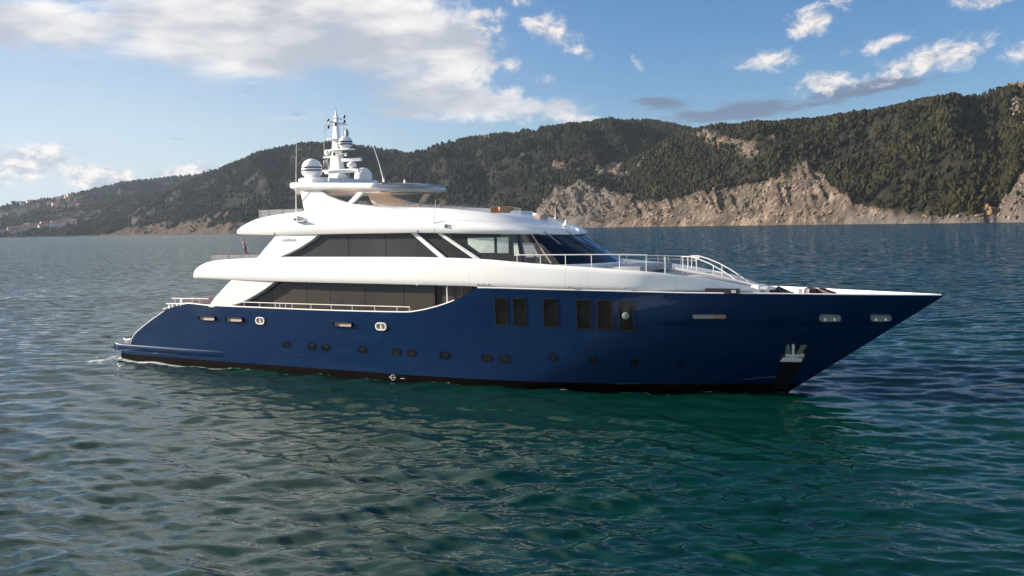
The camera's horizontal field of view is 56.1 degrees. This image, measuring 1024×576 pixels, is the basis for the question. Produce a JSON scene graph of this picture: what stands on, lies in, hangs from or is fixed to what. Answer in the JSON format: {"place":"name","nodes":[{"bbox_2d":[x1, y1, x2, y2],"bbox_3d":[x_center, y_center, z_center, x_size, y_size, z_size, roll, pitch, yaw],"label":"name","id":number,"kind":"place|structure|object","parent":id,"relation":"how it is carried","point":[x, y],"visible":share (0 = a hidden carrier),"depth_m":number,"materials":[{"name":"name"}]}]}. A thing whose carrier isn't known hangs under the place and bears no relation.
{"place":"outdoors","nodes":[
{"label":"outdoors","id":0,"kind":"place"},
{"bbox_2d":[0,222,1023,575],"bbox_3d":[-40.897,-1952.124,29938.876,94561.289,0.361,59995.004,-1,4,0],"label":"water","id":1,"kind":"structure","parent":0,"point":[896,450],"depth_m":30.14,"materials":[{"name":"teal liquid"}]},
{"bbox_2d":[114,111,942,393],"bbox_3d":[-2.281,-1.927,46.247,42.338,14.700,8.461,1,4,29],"label":"motor yacht","id":2,"kind":"object","parent":1,"relation":"on","point":[388,285],"visible":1,"depth_m":41.97,"materials":[{"name":"paint"}]},
{"bbox_2d":[242,239,248,252],"bbox_3d":[-14.730,-2.121,53.247,0.691,1.352,0.250,1,4,32],"label":"ensign flag","id":3,"kind":"object","parent":2,"relation":"hanging from","point":[245,249],"visible":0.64,"depth_m":53.25,"materials":[{"name":"fabric"}]},
{"bbox_2d":[239,288,272,306],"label":"saloon window","id":4,"kind":"structure","parent":2,"relation":"in","point":[267,296],"depth_m":47.88,"materials":[{"name":"brown glass"}]},
{"bbox_2d":[272,282,307,308],"bbox_3d":[-10.867,0.528,47.090,2.226,1.750,0.130,1,4,29],"label":"saloon window","id":5,"kind":"structure","parent":2,"relation":"in","point":[283,292],"depth_m":46.98,"materials":[{"name":"brown glass"}]},
{"bbox_2d":[275,234,348,256],"bbox_3d":[-9.705,-1.896,46.386,4.600,1.530,0.030,1,4,29],"label":"upper window","id":6,"kind":"structure","parent":2,"relation":"in","point":[328,245],"depth_m":45.85,"materials":[{"name":"grey glass"}]},
{"bbox_2d":[307,282,330,309],"bbox_3d":[-9.255,0.553,46.184,1.426,1.750,0.130,1,4,29],"label":"saloon window","id":7,"kind":"structure","parent":2,"relation":"in","point":[317,293],"depth_m":46.11,"materials":[{"name":"brown glass"}]},
{"bbox_2d":[330,283,365,310],"bbox_3d":[-7.707,0.578,45.314,2.076,1.750,0.130,1,4,29],"label":"saloon window","id":8,"kind":"structure","parent":2,"relation":"in","point":[341,293],"depth_m":45.24,"materials":[{"name":"brown glass"}]},
{"bbox_2d":[348,233,385,256],"bbox_3d":[-6.743,-1.849,44.722,2.145,1.530,0.030,1,4,29],"label":"upper window","id":9,"kind":"structure","parent":2,"relation":"in","point":[360,245],"depth_m":44.68,"materials":[{"name":"grey glass"}]},
{"bbox_2d":[365,284,404,310],"bbox_3d":[-5.833,0.607,44.262,2.176,1.750,0.130,1,4,29],"label":"saloon window","id":10,"kind":"structure","parent":2,"relation":"in","point":[376,294],"depth_m":44.18,"materials":[{"name":"brown glass"}]},
{"bbox_2d":[386,233,416,256],"bbox_3d":[-5.030,-1.822,43.760,1.735,1.530,0.030,1,4,29],"label":"upper window","id":11,"kind":"structure","parent":2,"relation":"in","point":[397,244],"depth_m":43.74,"materials":[{"name":"grey glass"}]},
{"bbox_2d":[404,285,435,310],"bbox_3d":[-4.133,0.634,43.307,1.676,1.750,0.130,1,4,29],"label":"saloon window","id":12,"kind":"structure","parent":2,"relation":"in","point":[420,297],"depth_m":43.25,"materials":[{"name":"brown glass"}]},
{"bbox_2d":[417,239,437,256],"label":"upper window","id":13,"kind":"structure","parent":2,"relation":"in","point":[422,251],"depth_m":43.17,"materials":[{"name":"grey glass"}]},
{"bbox_2d":[443,286,472,303],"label":"saloon window","id":14,"kind":"structure","parent":2,"relation":"in","point":[454,292],"depth_m":42.42,"materials":[{"name":"brown glass"}]},
{"bbox_2d":[494,297,507,325],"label":"hull window","id":15,"kind":"structure","parent":2,"relation":"in","point":[500,303],"depth_m":41.02,"materials":[{"name":"black glass"}]},
{"bbox_2d":[512,298,526,326],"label":"hull window","id":16,"kind":"structure","parent":2,"relation":"in","point":[519,304],"depth_m":40.68,"materials":[{"name":"black glass"}]},
{"bbox_2d":[543,299,557,326],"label":"hull window","id":17,"kind":"structure","parent":2,"relation":"in","point":[549,305],"depth_m":40.16,"materials":[{"name":"black glass"}]},
{"bbox_2d":[576,300,590,329],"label":"hull window","id":18,"kind":"structure","parent":2,"relation":"in","point":[583,307],"depth_m":39.65,"materials":[{"name":"black glass"}]},
{"bbox_2d":[597,300,612,329],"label":"hull window","id":19,"kind":"structure","parent":2,"relation":"in","point":[604,307],"depth_m":39.34,"materials":[{"name":"black glass"}]},
{"bbox_2d":[618,301,633,330],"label":"hull window","id":20,"kind":"structure","parent":2,"relation":"in","point":[625,308],"depth_m":39.05,"materials":[{"name":"black glass"}]},
{"bbox_2d":[0,90,1023,237],"bbox_3d":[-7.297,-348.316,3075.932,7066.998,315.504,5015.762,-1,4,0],"label":"hills","id":21,"kind":"structure","parent":0,"point":[736,204],"depth_m":1442.51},
{"bbox_2d":[7,226,14,233],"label":"house","id":22,"kind":"structure","parent":21,"relation":"on","point":[9,228],"depth_m":3089.16,"materials":[{"name":"ceramic"}]},
{"bbox_2d":[20,226,28,231],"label":"house","id":23,"kind":"structure","parent":21,"relation":"on","point":[24,229],"depth_m":3103.95,"materials":[{"name":"ceramic"}]},
{"bbox_2d":[56,220,65,226],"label":"house","id":24,"kind":"structure","parent":21,"relation":"on","point":[63,222],"depth_m":3152.44,"materials":[{"name":"ceramic"}]},
{"bbox_2d":[70,219,76,224],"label":"house","id":25,"kind":"structure","parent":21,"relation":"on","point":[72,221],"depth_m":3157.26,"materials":[{"name":"ceramic"}]},
{"bbox_2d":[0,169,212,221],"bbox_3d":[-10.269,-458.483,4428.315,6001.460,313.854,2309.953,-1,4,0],"label":"forest","id":26,"kind":"object","parent":21,"relation":"on","point":[110,192],"visible":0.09,"depth_m":3978.77,"materials":[{"name":"green plant"}]},
{"bbox_2d":[0,140,413,236],"bbox_3d":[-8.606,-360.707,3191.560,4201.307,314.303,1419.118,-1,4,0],"label":"forest","id":27,"kind":"object","parent":21,"relation":"on","point":[107,221],"visible":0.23,"depth_m":3060.88,"materials":[{"name":"green plant"}]},
{"bbox_2d":[114,116,696,233],"bbox_3d":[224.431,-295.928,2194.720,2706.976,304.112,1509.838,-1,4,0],"label":"forest","id":28,"kind":"object","parent":21,"relation":"on","point":[199,203],"visible":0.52,"depth_m":2280.27,"materials":[{"name":"green plant"}]},
{"bbox_2d":[520,96,1023,224],"bbox_3d":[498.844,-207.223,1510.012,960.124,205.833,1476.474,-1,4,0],"label":"broken rock","id":29,"kind":"object","parent":21,"relation":"on","point":[1003,201],"visible":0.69,"depth_m":1391.52,"materials":[{"name":"beige stone"}]},
{"bbox_2d":[532,81,1023,223],"bbox_3d":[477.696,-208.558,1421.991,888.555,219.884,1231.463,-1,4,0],"label":"forest","id":30,"kind":"object","parent":21,"relation":"on","point":[989,128],"visible":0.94,"depth_m":1286.69,"materials":[{"name":"green plant"}]},
{"bbox_2d":[983,204,992,214],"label":"boulder","id":31,"kind":"object","parent":21,"relation":"on","point":[988,209],"visible":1,"depth_m":903.54,"materials":[{"name":"beige stone"}]},
{"bbox_2d":[1009,82,1023,86],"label":"house","id":32,"kind":"structure","parent":21,"relation":"on","point":[1021,84],"depth_m":1326.31,"materials":[{"name":"ceramic"}]},
{"bbox_2d":[0,0,1023,205],"label":"sky","id":33,"kind":"structure","parent":0,"point":[94,93],"materials":[{"name":"blue"}]}
]}

